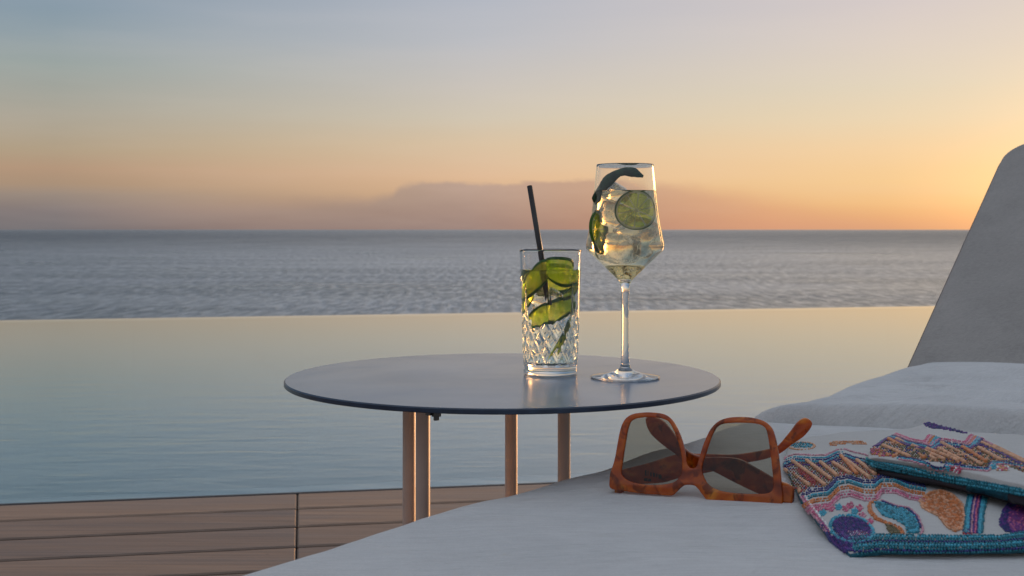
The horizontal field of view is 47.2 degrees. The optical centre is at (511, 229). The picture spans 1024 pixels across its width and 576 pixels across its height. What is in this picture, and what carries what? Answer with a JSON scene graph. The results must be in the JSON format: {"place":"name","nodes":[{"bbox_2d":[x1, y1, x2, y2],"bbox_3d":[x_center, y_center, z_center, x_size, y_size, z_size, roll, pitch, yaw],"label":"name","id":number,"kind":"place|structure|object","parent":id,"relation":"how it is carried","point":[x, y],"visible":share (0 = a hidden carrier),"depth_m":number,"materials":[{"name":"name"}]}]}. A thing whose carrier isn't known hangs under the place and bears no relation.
{"place":"outdoors","nodes":[
{"label":"outdoors","id":0,"kind":"place"},
{"bbox_2d":[0,230,968,319],"bbox_3d":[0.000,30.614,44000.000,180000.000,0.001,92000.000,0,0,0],"label":"sea","id":1,"kind":"structure","parent":0,"point":[77,274],"depth_m":849.94,"materials":[{"name":"blue liquid"}]},
{"bbox_2d":[0,0,1023,229],"label":"sky","id":2,"kind":"structure","parent":0,"point":[115,114],"materials":[{"name":"orange"}]},
{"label":"terrain","id":3,"kind":"structure","parent":0,"visible":0},
{"bbox_2d":[0,374,851,503],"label":"pool basin","id":4,"kind":"object","parent":3,"relation":"in","point":[293,445],"visible":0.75,"depth_m":8.67,"materials":[{"name":"liquid"}]},
{"bbox_2d":[296,509,297,559],"bbox_3d":[0.966,0.674,0.279,22.000,0.060,5.284,0,0,-10],"label":"deck subframe","id":5,"kind":"object","parent":4,"relation":"on","point":[296,534],"depth_m":2.47,"materials":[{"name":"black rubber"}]},
{"bbox_2d":[0,484,549,575],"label":"deck","id":6,"kind":"structure","parent":5,"relation":"on","point":[229,536],"depth_m":2.39,"materials":[{"name":"brown wood"}]},
{"bbox_2d":[0,482,556,508],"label":"deck edge trim","id":7,"kind":"structure","parent":6,"relation":"attached to","point":[296,493],"depth_m":2.71,"materials":[{"name":"grey metal"}]},
{"bbox_2d":[284,353,720,524],"bbox_3d":[-0.010,0.389,1.310,0.481,0.450,0.481,0,0,0],"label":"side table","id":8,"kind":"object","parent":6,"relation":"on","point":[418,391],"visible":0.94,"depth_m":1.24,"materials":[{"name":"grey metal"}]},
{"bbox_2d":[520,249,581,376],"bbox_3d":[0.044,0.093,1.328,0.070,0.141,0.070,0,0,0],"label":"highball glass","id":9,"kind":"object","parent":8,"relation":"on","point":[550,279],"visible":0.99,"depth_m":1.30,"materials":[{"name":"clear glass"}]},
{"bbox_2d":[527,185,542,249],"bbox_3d":[0.031,0.017,1.324,0.006,0.136,0.053,0,0,-27],"label":"straw","id":10,"kind":"object","parent":9,"relation":"in","point":[534,217],"visible":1,"depth_m":1.33,"materials":[{"name":"black paper"}]},
{"bbox_2d":[586,163,664,381],"bbox_3d":[0.125,0.046,1.293,0.086,0.235,0.086,0,0,0],"label":"wine glass","id":11,"kind":"object","parent":8,"relation":"on","point":[625,248],"visible":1,"depth_m":1.26,"materials":[{"name":"clear glass"}]},
{"bbox_2d":[589,212,595,241],"bbox_3d":[0.098,0.001,1.285,0.004,0.043,0.043,-7,-8,37],"label":"lime slice","id":12,"kind":"object","parent":11,"relation":"in","point":[590,227],"visible":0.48,"depth_m":1.27,"materials":[{"name":"green food"}]},
{"bbox_2d":[244,144,1023,575],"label":"sun lounger","id":13,"kind":"object","parent":6,"relation":"on","point":[962,370],"visible":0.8,"depth_m":0.99,"materials":[{"name":"fabric"}]},
{"bbox_2d":[609,412,811,503],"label":"sunglasses","id":14,"kind":"object","parent":13,"relation":"on","point":[683,466],"visible":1,"depth_m":1.03,"materials":[{"name":"brown plastic"}]},
{"bbox_2d":[783,429,1023,556],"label":"beaded pouch","id":15,"kind":"object","parent":13,"relation":"on","point":[853,503],"visible":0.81,"depth_m":0.90,"materials":[{"name":"multicoloured fabric"}]},
{"bbox_2d":[865,422,1023,505],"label":"beaded pouch","id":16,"kind":"object","parent":15,"relation":"on","point":[930,453],"visible":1,"depth_m":0.95,"materials":[{"name":"multicoloured fabric"}]},
{"bbox_2d":[0,306,934,443],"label":"pool water","id":17,"kind":"structure","parent":4,"relation":"in","point":[850,345],"depth_m":6.65,"materials":[{"name":"blue liquid"}]}
]}

